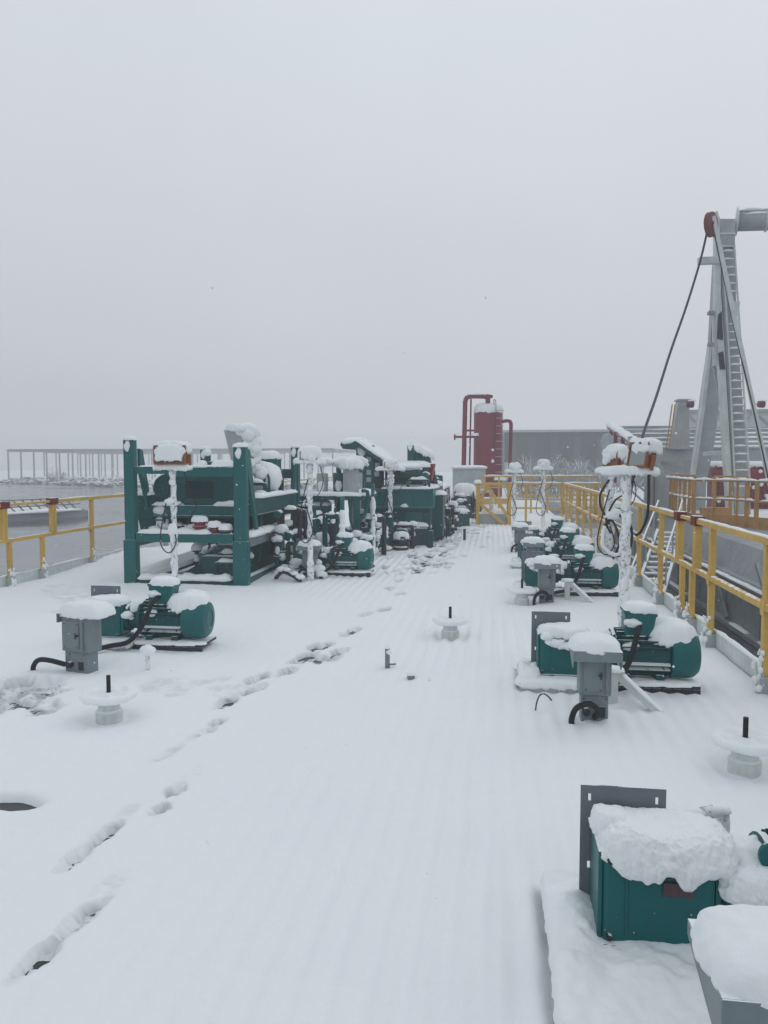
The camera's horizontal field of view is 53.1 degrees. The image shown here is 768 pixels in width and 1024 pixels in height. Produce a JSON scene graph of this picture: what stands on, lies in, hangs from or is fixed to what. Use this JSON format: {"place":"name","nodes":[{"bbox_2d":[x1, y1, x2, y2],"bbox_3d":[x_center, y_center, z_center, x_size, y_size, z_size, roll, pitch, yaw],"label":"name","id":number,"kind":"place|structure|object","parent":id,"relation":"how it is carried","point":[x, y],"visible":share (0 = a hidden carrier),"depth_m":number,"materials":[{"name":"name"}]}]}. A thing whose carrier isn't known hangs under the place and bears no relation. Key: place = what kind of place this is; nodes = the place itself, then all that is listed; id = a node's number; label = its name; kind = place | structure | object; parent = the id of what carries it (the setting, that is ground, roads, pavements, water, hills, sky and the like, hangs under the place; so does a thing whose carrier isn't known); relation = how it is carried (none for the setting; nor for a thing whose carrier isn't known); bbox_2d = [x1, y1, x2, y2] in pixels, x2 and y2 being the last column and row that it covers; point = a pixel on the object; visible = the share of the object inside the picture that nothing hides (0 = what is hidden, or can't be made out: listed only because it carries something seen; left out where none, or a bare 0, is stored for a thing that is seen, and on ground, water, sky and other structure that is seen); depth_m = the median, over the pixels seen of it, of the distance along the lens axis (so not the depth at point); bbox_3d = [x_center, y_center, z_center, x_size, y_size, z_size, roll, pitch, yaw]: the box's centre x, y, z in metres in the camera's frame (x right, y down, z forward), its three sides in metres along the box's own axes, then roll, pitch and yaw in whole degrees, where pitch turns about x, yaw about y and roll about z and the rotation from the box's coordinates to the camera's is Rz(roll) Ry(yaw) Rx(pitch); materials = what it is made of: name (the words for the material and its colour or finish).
{"place":"outdoors","nodes":[
{"label":"outdoors","id":0,"kind":"place"},
{"bbox_2d":[0,510,555,974],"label":"deck","id":1,"kind":"structure","parent":0,"point":[22,808],"depth_m":3.85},
{"bbox_2d":[30,599,115,673],"bbox_3d":[-2.452,1.014,6.116,0.650,0.627,0.341,1,4,22],"label":"switch box","id":2,"kind":"object","parent":1,"relation":"on","point":[80,620],"visible":0.96,"depth_m":6.02,"materials":[{"name":"grey paint"}]},
{"bbox_2d":[63,621,78,648],"bbox_3d":[-2.456,0.968,6.029,0.155,0.210,0.007,1,4,22],"label":"door","id":3,"kind":"structure","parent":2,"relation":"in","point":[71,628],"depth_m":6.02,"materials":[{"name":"grey paint"}]},
{"bbox_2d":[58,576,215,651],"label":"agitator drive","id":4,"kind":"structure","parent":1,"relation":"on","point":[186,622],"depth_m":6.83,"materials":[{"name":"teal paint"}]},
{"bbox_2d":[139,645,155,669],"bbox_3d":[-1.885,1.188,6.132,0.120,0.260,0.128,1,4,8],"label":"vent pipe","id":5,"kind":"object","parent":1,"relation":"on","point":[146,651],"visible":0.97,"depth_m":6.10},
{"bbox_2d":[0,477,331,586],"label":"railing","id":6,"kind":"object","parent":1,"relation":"on","point":[11,577],"visible":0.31,"depth_m":11.22,"materials":[{"name":"yellow metal"}]},
{"bbox_2d":[153,440,192,591],"bbox_3d":[-2.674,0.092,9.738,0.501,1.993,0.369,1,4,8],"label":"lamp pole","id":7,"kind":"object","parent":1,"relation":"on","point":[172,457],"visible":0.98,"depth_m":9.64,"materials":[{"name":"white paint"}]},
{"bbox_2d":[191,543,253,577],"bbox_3d":[-2.322,0.666,11.439,1.042,0.642,1.651,1,4,8],"label":"pipework","id":8,"kind":"object","parent":1,"relation":"on","point":[196,548],"visible":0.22,"depth_m":10.89,"materials":[{"name":"teal paint"}]},
{"bbox_2d":[273,518,333,581],"bbox_3d":[-1.028,0.561,11.690,1.238,0.788,2.258,1,4,8],"label":"hose pile","id":9,"kind":"object","parent":1,"relation":"on","point":[296,563],"visible":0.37,"depth_m":11.09,"materials":[{"name":"snow"}]},
{"bbox_2d":[293,445,325,581],"bbox_3d":[-1.035,0.050,10.739,0.469,1.952,0.261,1,4,8],"label":"lamp pole","id":10,"kind":"object","parent":1,"relation":"on","point":[310,455],"visible":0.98,"depth_m":10.67,"materials":[{"name":"white paint"}]},
{"bbox_2d":[297,539,321,576],"bbox_3d":[-1.080,0.705,11.108,0.330,0.621,0.338,1,4,8],"label":"switch box","id":11,"kind":"object","parent":1,"relation":"on","point":[317,546],"visible":0.58,"depth_m":11.03,"materials":[{"name":"grey paint"}]},
{"bbox_2d":[304,550,307,564],"bbox_3d":[-1.098,0.653,11.048,0.120,0.210,0.008,1,4,8],"label":"door","id":12,"kind":"structure","parent":11,"relation":"in","point":[305,552],"depth_m":11.05,"materials":[{"name":"grey paint"}]},
{"bbox_2d":[289,532,373,576],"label":"agitator drive","id":13,"kind":"structure","parent":1,"relation":"on","point":[339,558],"depth_m":11.30,"materials":[{"name":"teal paint"}]},
{"bbox_2d":[339,497,345,531],"bbox_3d":[-0.625,0.378,11.518,0.111,1.200,0.113,1,4,8],"label":"standpipe","id":14,"kind":"object","parent":1,"relation":"on","point":[342,525],"visible":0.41,"depth_m":11.47,"materials":[{"name":"teal paint"}]},
{"bbox_2d":[349,508,366,529],"bbox_3d":[-0.475,0.339,15.062,0.430,0.832,0.219,0,4,-8],"label":"pipe stand","id":15,"kind":"object","parent":1,"relation":"on","point":[362,523],"visible":0.21,"depth_m":14.99,"materials":[{"name":"teal paint"}]},
{"bbox_2d":[369,484,375,557],"bbox_3d":[-0.199,0.184,13.501,0.114,1.364,0.111,1,4,8],"label":"standpipe","id":16,"kind":"object","parent":1,"relation":"on","point":[372,504],"visible":0.79,"depth_m":13.47,"materials":[{"name":"teal paint"}]},
{"bbox_2d":[375,458,404,521],"bbox_3d":[0.121,-0.166,15.265,0.616,1.813,0.260,1,4,8],"label":"lamp pole","id":17,"kind":"object","parent":1,"relation":"on","point":[390,465],"visible":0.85,"depth_m":15.17,"materials":[{"name":"white paint"}]},
{"bbox_2d":[446,501,459,534],"bbox_3d":[1.597,0.143,18.197,0.383,0.829,0.218,1,4,22],"label":"pipe stand","id":18,"kind":"object","parent":1,"relation":"on","point":[452,505],"visible":0.81,"depth_m":18.14,"materials":[{"name":"metal"}]},
{"bbox_2d":[474,480,511,524],"bbox_3d":[2.996,-0.265,21.222,1.012,1.269,1.075,1,4,8],"label":"braced gate frame","id":19,"kind":"object","parent":1,"relation":"on","point":[491,515],"visible":1,"depth_m":20.82,"materials":[{"name":"yellow paint"}]},
{"bbox_2d":[511,522,528,551],"bbox_3d":[2.544,0.496,14.424,0.330,0.621,0.338,1,4,8],"label":"switch box","id":20,"kind":"object","parent":1,"relation":"on","point":[519,527],"visible":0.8,"depth_m":14.33,"materials":[{"name":"grey paint"}]},
{"bbox_2d":[522,536,543,573],"bbox_3d":[2.235,0.678,11.544,0.330,0.621,0.338,1,4,8],"label":"switch box","id":21,"kind":"object","parent":1,"relation":"on","point":[533,543],"visible":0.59,"depth_m":11.40,"materials":[{"name":"grey paint"}]},
{"bbox_2d":[507,481,562,520],"bbox_3d":[4.234,-0.255,21.545,1.540,1.203,0.074,1,4,8],"label":"cross railing","id":22,"kind":"object","parent":1,"relation":"on","point":[537,483],"visible":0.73,"depth_m":21.51,"materials":[{"name":"yellow metal"}]},
{"bbox_2d":[482,474,597,514],"bbox_3d":[5.201,-0.588,25.738,3.810,1.341,0.079,1,4,8],"label":"cross railing","id":23,"kind":"object","parent":1,"relation":"on","point":[547,487],"visible":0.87,"depth_m":25.67,"materials":[{"name":"yellow metal"}]},
{"bbox_2d":[533,459,553,527],"bbox_3d":[3.517,-0.261,16.998,0.440,1.827,0.221,1,4,8],"label":"lamp pole","id":24,"kind":"object","parent":1,"relation":"on","point":[543,466],"visible":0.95,"depth_m":16.93,"materials":[{"name":"white paint"}]},
{"bbox_2d":[510,516,579,549],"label":"agitator drive","id":25,"kind":"structure","parent":1,"relation":"on","point":[549,533],"depth_m":14.80,"materials":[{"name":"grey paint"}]},
{"bbox_2d":[532,555,560,604],"bbox_3d":[1.936,0.827,9.168,0.330,0.621,0.338,1,4,8],"label":"switch box","id":26,"kind":"object","parent":1,"relation":"on","point":[545,566],"visible":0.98,"depth_m":9.09,"materials":[{"name":"grey paint"}]},
{"bbox_2d":[540,569,550,585],"bbox_3d":[1.918,0.775,9.107,0.120,0.210,0.008,1,4,8],"label":"door","id":27,"kind":"structure","parent":26,"relation":"in","point":[545,581],"depth_m":9.10,"materials":[{"name":"grey paint"}]},
{"bbox_2d":[510,527,594,568],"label":"agitator drive","id":28,"kind":"structure","parent":1,"relation":"on","point":[562,549],"depth_m":12.14,"materials":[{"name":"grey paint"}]},
{"bbox_2d":[513,544,618,602],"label":"agitator drive","id":29,"kind":"structure","parent":1,"relation":"on","point":[585,573],"depth_m":9.60,"materials":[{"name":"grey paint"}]},
{"bbox_2d":[560,482,603,522],"bbox_3d":[5.684,-0.277,22.045,1.210,1.183,0.074,1,4,8],"label":"cross railing","id":30,"kind":"object","parent":1,"relation":"on","point":[586,484],"visible":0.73,"depth_m":21.99,"materials":[{"name":"yellow metal"}]},
{"bbox_2d":[568,631,622,723],"bbox_3d":[1.349,1.093,4.946,0.330,0.621,0.338,1,4,8],"label":"switch box","id":31,"kind":"object","parent":1,"relation":"on","point":[594,655],"visible":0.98,"depth_m":4.88,"materials":[{"name":"grey paint"}]},
{"bbox_2d":[583,662,602,691],"bbox_3d":[1.331,1.040,4.886,0.120,0.210,0.008,1,4,8],"label":"door","id":32,"kind":"structure","parent":31,"relation":"in","point":[592,682],"depth_m":4.88,"materials":[{"name":"grey paint"}]},
{"bbox_2d":[514,600,700,711],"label":"agitator drive","id":33,"kind":"structure","parent":1,"relation":"on","point":[654,647],"depth_m":5.56,"materials":[{"name":"teal paint"}]},
{"bbox_2d":[595,433,635,588],"bbox_3d":[2.937,0.053,9.674,0.570,2.079,0.323,1,4,8],"label":"lamp pole","id":34,"kind":"object","parent":1,"relation":"on","point":[615,454],"visible":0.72,"depth_m":9.58,"materials":[{"name":"white paint"}]},
{"bbox_2d":[540,784,767,1023],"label":"agitator drive","id":35,"kind":"structure","parent":1,"relation":"on","point":[636,895],"depth_m":2.45,"materials":[{"name":"teal paint"}]},
{"bbox_2d":[563,482,767,694],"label":"railing","id":36,"kind":"object","parent":1,"relation":"on","point":[748,663],"visible":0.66,"depth_m":7.36,"materials":[{"name":"yellow metal"}]},
{"bbox_2d":[687,904,767,1023],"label":"switch box","id":37,"kind":"object","parent":1,"relation":"on","point":[729,945],"visible":1,"depth_m":1.75,"materials":[{"name":"grey paint"}]},
{"bbox_2d":[0,470,706,504],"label":"bank","id":38,"kind":"structure","parent":0,"point":[447,477],"depth_m":131.35,"materials":[{"name":"white snow"}]},
{"bbox_2d":[0,477,332,486],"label":"bank rubble","id":39,"kind":"object","parent":38,"relation":"on","point":[64,482],"visible":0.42,"depth_m":111.06,"materials":[{"name":"stone"}]},
{"bbox_2d":[3,477,331,485],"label":"snow on rubble","id":40,"kind":"structure","parent":38,"relation":"on","point":[43,480],"depth_m":111.03,"materials":[{"name":"white snow"}]},
{"bbox_2d":[7,448,355,481],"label":"steel frame","id":41,"kind":"object","parent":38,"relation":"on","point":[219,452],"visible":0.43,"depth_m":120.46,"materials":[{"name":"paint"}]},
{"bbox_2d":[500,460,548,497],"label":"shrub","id":42,"kind":"object","parent":38,"relation":"on","point":[524,478],"visible":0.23,"depth_m":64.53,"materials":[{"name":"grey plant"}]},
{"bbox_2d":[503,458,558,497],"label":"shrub","id":43,"kind":"object","parent":38,"relation":"on","point":[528,491],"visible":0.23,"depth_m":64.40,"materials":[{"name":"grey plant"}]},
{"bbox_2d":[519,471,565,497],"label":"shrub","id":44,"kind":"object","parent":38,"relation":"on","point":[549,490],"visible":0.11,"depth_m":65.61,"materials":[{"name":"grey plant"}]},
{"bbox_2d":[518,451,591,498],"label":"shrub","id":45,"kind":"object","parent":38,"relation":"on","point":[563,471],"visible":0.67,"depth_m":62.90,"materials":[{"name":"grey plant"}]},
{"bbox_2d":[546,463,600,494],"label":"shrub","id":46,"kind":"object","parent":38,"relation":"on","point":[574,480],"visible":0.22,"depth_m":63.84,"materials":[{"name":"grey plant"}]},
{"bbox_2d":[561,459,600,492],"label":"shrub","id":47,"kind":"object","parent":38,"relation":"on","point":[586,471],"visible":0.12,"depth_m":66.34,"materials":[{"name":"grey plant"}]},
{"bbox_2d":[572,462,619,492],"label":"shrub","id":48,"kind":"object","parent":38,"relation":"on","point":[603,479],"visible":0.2,"depth_m":65.34,"materials":[{"name":"grey plant"}]},
{"bbox_2d":[502,429,694,486],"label":"hall","id":49,"kind":"structure","parent":38,"relation":"on","point":[532,445],"depth_m":82.80,"materials":[{"name":"grey paint"}]},
{"bbox_2d":[591,468,643,492],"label":"shrub","id":50,"kind":"object","parent":38,"relation":"on","point":[617,486],"visible":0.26,"depth_m":64.55,"materials":[{"name":"grey plant"}]},
{"bbox_2d":[0,470,759,657],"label":"water","id":51,"kind":"structure","parent":0,"point":[26,553],"depth_m":37.40,"materials":[{"name":"grey liquid"}]},
{"bbox_2d":[0,497,87,521],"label":"pontoon","id":52,"kind":"object","parent":51,"relation":"on","point":[27,512],"visible":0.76,"depth_m":43.76,"materials":[{"name":"paint"}]},
{"bbox_2d":[44,467,67,484],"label":"shrub","id":53,"kind":"object","parent":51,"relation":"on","point":[55,477],"visible":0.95,"depth_m":115.89,"materials":[{"name":"grey plant"}]},
{"bbox_2d":[613,506,767,649],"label":"grey barge","id":54,"kind":"object","parent":51,"relation":"on","point":[739,562],"visible":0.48,"depth_m":15.71,"materials":[{"name":"paint"}]},
{"bbox_2d":[606,399,767,526],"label":"gantry","id":55,"kind":"object","parent":54,"relation":"on","point":[680,444],"visible":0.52,"depth_m":29.09,"materials":[{"name":"grey metal"}]},
{"bbox_2d":[682,399,695,407],"bbox_3d":[11.393,-4.046,28.685,0.492,0.315,0.280,1,4,8],"label":"round lamp","id":56,"kind":"object","parent":55,"relation":"attached to","point":[689,404],"visible":1,"depth_m":28.59,"materials":[{"name":"red paint"}]},
{"bbox_2d":[689,409,767,429],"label":"truss","id":57,"kind":"object","parent":55,"relation":"on","point":[762,416],"visible":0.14,"depth_m":30.68,"materials":[{"name":"grey metal"}]},
{"bbox_2d":[756,399,766,407],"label":"round lamp","id":58,"kind":"object","parent":55,"relation":"attached to","point":[760,403],"visible":1,"depth_m":28.23,"materials":[{"name":"red paint"}]},
{"bbox_2d":[666,473,767,529],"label":"brown platform","id":59,"kind":"structure","parent":54,"relation":"on","point":[757,518],"depth_m":20.67,"materials":[{"name":"orange paint"}]},
{"bbox_2d":[707,461,724,506],"bbox_3d":[11.045,-0.847,25.109,0.873,1.637,0.763,1,4,8],"label":"deck machine","id":60,"kind":"object","parent":59,"relation":"on","point":[716,468],"visible":0.34,"depth_m":24.91,"materials":[{"name":"red paint"}]},
{"bbox_2d":[747,462,767,508],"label":"deck machine","id":61,"kind":"object","parent":59,"relation":"on","point":[757,472],"visible":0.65,"depth_m":24.67,"materials":[{"name":"red paint"}]},
{"bbox_2d":[690,207,767,513],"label":"mast","id":62,"kind":"object","parent":54,"relation":"on","point":[721,388],"visible":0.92,"depth_m":21.96,"materials":[{"name":"white metal"}]},
{"bbox_2d":[631,234,706,497],"bbox_3d":[6.429,-3.899,17.411,0.450,7.299,10.047,2,4,29],"label":"hoist cable","id":63,"kind":"object","parent":62,"relation":"hanging from","point":[668,358],"visible":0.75,"depth_m":18.99,"materials":[{"name":"black metal"}]},
{"bbox_2d":[714,234,767,478],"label":"stay cable","id":64,"kind":"object","parent":62,"relation":"attached to","point":[744,369],"visible":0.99,"depth_m":20.73,"materials":[{"name":"black metal"}]},
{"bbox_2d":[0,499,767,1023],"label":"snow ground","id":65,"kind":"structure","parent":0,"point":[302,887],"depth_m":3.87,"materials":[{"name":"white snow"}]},
{"bbox_2d":[79,675,137,724],"bbox_3d":[-1.795,1.225,5.010,0.349,0.325,0.344,1,4,8],"label":"handwheel valve","id":66,"kind":"object","parent":65,"relation":"on","point":[108,699],"visible":0.99,"depth_m":4.95,"materials":[{"name":"white paint"}]},
{"bbox_2d":[123,423,299,585],"bbox_3d":[-2.494,-0.221,11.868,1.988,2.311,3.058,1,4,8],"label":"shaker skid","id":67,"kind":"object","parent":65,"relation":"on","point":[214,491],"visible":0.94,"depth_m":10.84,"materials":[{"name":"teal paint"}]},
{"bbox_2d":[148,506,233,529],"bbox_3d":[-2.643,0.081,11.089,1.377,0.392,0.687,1,4,8],"label":"pipework","id":68,"kind":"object","parent":67,"relation":"attached to","point":[158,510],"visible":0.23,"depth_m":10.95,"materials":[{"name":"teal paint"}]},
{"bbox_2d":[253,469,283,492],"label":"pipework","id":69,"kind":"object","parent":67,"relation":"on","point":[259,482],"visible":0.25,"depth_m":11.60,"materials":[{"name":"teal paint"}]},
{"bbox_2d":[271,501,315,569],"bbox_3d":[-1.405,0.394,12.136,0.496,1.073,1.617,1,4,8],"label":"pipework","id":70,"kind":"object","parent":65,"relation":"on","point":[284,551],"visible":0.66,"depth_m":11.71,"materials":[{"name":"teal paint"}]},
{"bbox_2d":[302,509,339,547],"bbox_3d":[-1.064,0.433,12.638,0.925,0.941,1.462,1,4,8],"label":"pipework","id":71,"kind":"object","parent":65,"relation":"on","point":[331,528],"visible":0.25,"depth_m":12.25,"materials":[{"name":"teal paint"}]},
{"bbox_2d":[300,455,376,539],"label":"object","id":72,"kind":"object","parent":65,"relation":"on","point":[347,483],"visible":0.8,"depth_m":13.37,"materials":[{"name":"teal paint"}]},
{"bbox_2d":[319,527,373,545],"bbox_3d":[-0.789,0.559,13.340,1.223,0.598,0.376,1,4,8],"label":"pipework","id":73,"kind":"object","parent":65,"relation":"on","point":[367,537],"visible":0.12,"depth_m":13.25,"materials":[{"name":"white paint"}]},
{"bbox_2d":[360,513,380,552],"bbox_3d":[-0.246,0.427,13.617,0.392,0.837,0.225,1,4,10],"label":"pipe stand","id":74,"kind":"object","parent":65,"relation":"on","point":[367,518],"visible":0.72,"depth_m":13.55,"materials":[{"name":"teal paint"}]},
{"bbox_2d":[366,528,389,545],"bbox_3d":[-0.135,0.533,14.728,0.480,0.466,0.366,1,4,12],"label":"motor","id":75,"kind":"object","parent":65,"relation":"on","point":[388,541],"visible":0.13,"depth_m":14.62,"materials":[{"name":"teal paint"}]},
{"bbox_2d":[365,510,393,555],"bbox_3d":[-0.131,0.383,14.496,0.555,0.788,1.403,1,4,8],"label":"pipework","id":76,"kind":"object","parent":65,"relation":"on","point":[383,548],"visible":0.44,"depth_m":14.27,"materials":[{"name":"teal paint"}]},
{"bbox_2d":[353,519,417,548],"bbox_3d":[-0.028,0.418,15.181,1.399,0.643,0.796,1,4,8],"label":"pipework","id":77,"kind":"object","parent":65,"relation":"on","point":[410,526],"visible":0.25,"depth_m":14.98,"materials":[{"name":"teal paint"}]},
{"bbox_2d":[385,645,395,668],"bbox_3d":[0.050,1.198,6.231,0.093,0.226,0.046,2,4,25],"label":"pipe stub","id":78,"kind":"object","parent":65,"relation":"on","point":[388,652],"visible":0.99,"depth_m":6.23,"materials":[{"name":"grey paint"}]},
{"bbox_2d":[340,437,441,546],"bbox_3d":[0.234,-0.485,16.694,1.943,2.233,2.884,1,4,8],"label":"canopied unit","id":79,"kind":"object","parent":65,"relation":"on","point":[415,501],"visible":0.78,"depth_m":15.57,"materials":[{"name":"teal paint"}]},
{"bbox_2d":[383,471,436,486],"bbox_3d":[0.548,-0.747,16.471,1.118,0.586,1.732,1,4,8],"label":"pipework","id":80,"kind":"object","parent":79,"relation":"on","point":[424,477],"visible":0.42,"depth_m":15.68,"materials":[{"name":"teal paint"}]},
{"bbox_2d":[393,531,408,550],"bbox_3d":[0.331,0.570,14.766,0.319,0.408,0.276,0,4,-6],"label":"valve pot","id":81,"kind":"object","parent":65,"relation":"on","point":[402,538],"visible":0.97,"depth_m":14.67,"materials":[{"name":"metal"}]},
{"bbox_2d":[406,671,414,679],"bbox_3d":[0.206,1.278,5.921,0.073,0.106,0.072,1,4,8],"label":"pipe socket","id":82,"kind":"object","parent":65,"relation":"on","point":[410,675],"visible":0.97,"depth_m":5.89,"materials":[{"name":"grey paint"}]},
{"bbox_2d":[409,522,431,546],"bbox_3d":[0.723,0.443,15.719,0.509,0.521,0.369,0,4,0],"label":"junction chest","id":83,"kind":"object","parent":65,"relation":"on","point":[422,528],"visible":0.53,"depth_m":15.56,"materials":[{"name":"teal paint"}]},
{"bbox_2d":[406,439,446,536],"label":"hopper column","id":84,"kind":"structure","parent":65,"relation":"on","point":[416,451],"depth_m":16.13,"materials":[{"name":"teal paint"}]},
{"bbox_2d":[441,504,451,540],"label":"pipework","id":85,"kind":"object","parent":65,"relation":"on","point":[448,523],"visible":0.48,"depth_m":17.46,"materials":[{"name":"teal paint"}]},
{"bbox_2d":[432,607,468,640],"bbox_3d":[0.637,1.075,7.406,0.349,0.325,0.344,-1,4,-21],"label":"handwheel valve","id":86,"kind":"object","parent":65,"relation":"on","point":[450,622],"visible":1,"depth_m":7.34,"materials":[{"name":"white paint"}]},
{"bbox_2d":[455,508,469,526],"bbox_3d":[2.059,0.148,20.466,0.466,0.515,0.388,-1,4,-9],"label":"junction chest","id":87,"kind":"object","parent":65,"relation":"on","point":[463,517],"visible":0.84,"depth_m":20.32,"materials":[{"name":"teal paint"}]},
{"bbox_2d":[451,483,475,518],"bbox_3d":[2.482,-0.356,23.711,0.800,1.093,0.800,1,4,8],"label":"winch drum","id":88,"kind":"object","parent":65,"relation":"on","point":[466,489],"visible":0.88,"depth_m":23.42,"materials":[{"name":"metal"}]},
{"bbox_2d":[454,493,474,517],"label":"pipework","id":89,"kind":"object","parent":65,"relation":"on","point":[460,500],"visible":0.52,"depth_m":22.29,"materials":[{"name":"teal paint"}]},
{"bbox_2d":[451,465,486,493],"bbox_3d":[3.217,-0.952,28.943,1.336,1.625,1.795,1,4,8],"label":"cabinet","id":90,"kind":"object","parent":65,"relation":"on","point":[470,474],"visible":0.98,"depth_m":28.12,"materials":[{"name":"grey paint"}]},
{"bbox_2d":[454,393,512,496],"bbox_3d":[4.088,-2.654,31.602,2.380,4.432,1.278,1,4,8],"label":"red tank","id":91,"kind":"object","parent":65,"relation":"on","point":[487,434],"visible":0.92,"depth_m":31.14,"materials":[{"name":"red metal"}]},
{"bbox_2d":[504,462,523,536],"bbox_3d":[2.940,-0.262,17.384,0.435,1.740,0.218,1,4,8],"label":"lamp pole","id":92,"kind":"object","parent":65,"relation":"on","point":[514,469],"visible":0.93,"depth_m":17.31,"materials":[{"name":"white paint"}]},
{"bbox_2d":[507,579,536,605],"bbox_3d":[1.648,0.963,9.176,0.344,0.325,0.349,-1,4,-16],"label":"handwheel valve","id":93,"kind":"object","parent":65,"relation":"on","point":[521,592],"visible":0.99,"depth_m":9.11,"materials":[{"name":"white paint"}]},
{"bbox_2d":[535,693,551,709],"bbox_3d":[1.067,1.296,5.142,0.119,0.169,0.010,1,4,8],"label":"wire loop","id":94,"kind":"object","parent":65,"relation":"on","point":[538,699],"visible":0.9,"depth_m":5.14,"materials":[{"name":"metal"}]},
{"bbox_2d":[600,438,662,626],"bbox_3d":[2.322,0.277,7.218,0.546,1.941,0.292,0,4,-6],"label":"lamp pole","id":95,"kind":"object","parent":65,"relation":"on","point":[643,453],"visible":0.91,"depth_m":7.16,"materials":[{"name":"white paint"}]},
{"bbox_2d":[683,803,731,832],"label":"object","id":96,"kind":"object","parent":65,"relation":"on","point":[720,813],"visible":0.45,"depth_m":2.93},
{"bbox_2d":[710,716,767,778],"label":"handwheel valve","id":97,"kind":"object","parent":65,"relation":"on","point":[746,745],"visible":0.98,"depth_m":4.13,"materials":[{"name":"white paint"}]},
{"bbox_2d":[0,0,767,470],"label":"sky","id":98,"kind":"structure","parent":0,"point":[350,183],"materials":[{"name":"grey"}]},
{"bbox_2d":[55,287,767,899],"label":"snowflakes","id":99,"kind":"object","parent":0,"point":[405,579],"visible":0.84,"depth_m":3.77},
{"bbox_2d":[443,483,447,503],"bbox_3d":[1.431,-0.380,22.727,0.872,1.265,1.922,1,4,8],"label":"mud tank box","id":100,"kind":"object","parent":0,"point":[446,486],"visible":0.1,"depth_m":22.97,"materials":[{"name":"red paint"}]},
{"bbox_3d":[5.517,2.213,18.177,1.550,0.400,12.800,1,4,8],"label":"float","id":101,"kind":"object","parent":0,"visible":0},
{"bbox_2d":[631,500,682,591],"bbox_3d":[5.913,0.929,16.623,0.593,2.175,5.247,2,4,26],"label":"gangway","id":102,"kind":"object","parent":101,"relation":"on","point":[667,578],"visible":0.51,"depth_m":16.89,"materials":[{"name":"grey paint"}]},
{"bbox_3d":[0.937,-0.137,18.384,0.887,1.325,1.963,1,4,8],"label":"mud tank box","id":103,"kind":"object","parent":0,"visible":0},
{"bbox_2d":[435,473,443,489],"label":"pipework","id":104,"kind":"object","parent":103,"relation":"on","point":[439,480],"visible":0.1,"depth_m":18.42,"materials":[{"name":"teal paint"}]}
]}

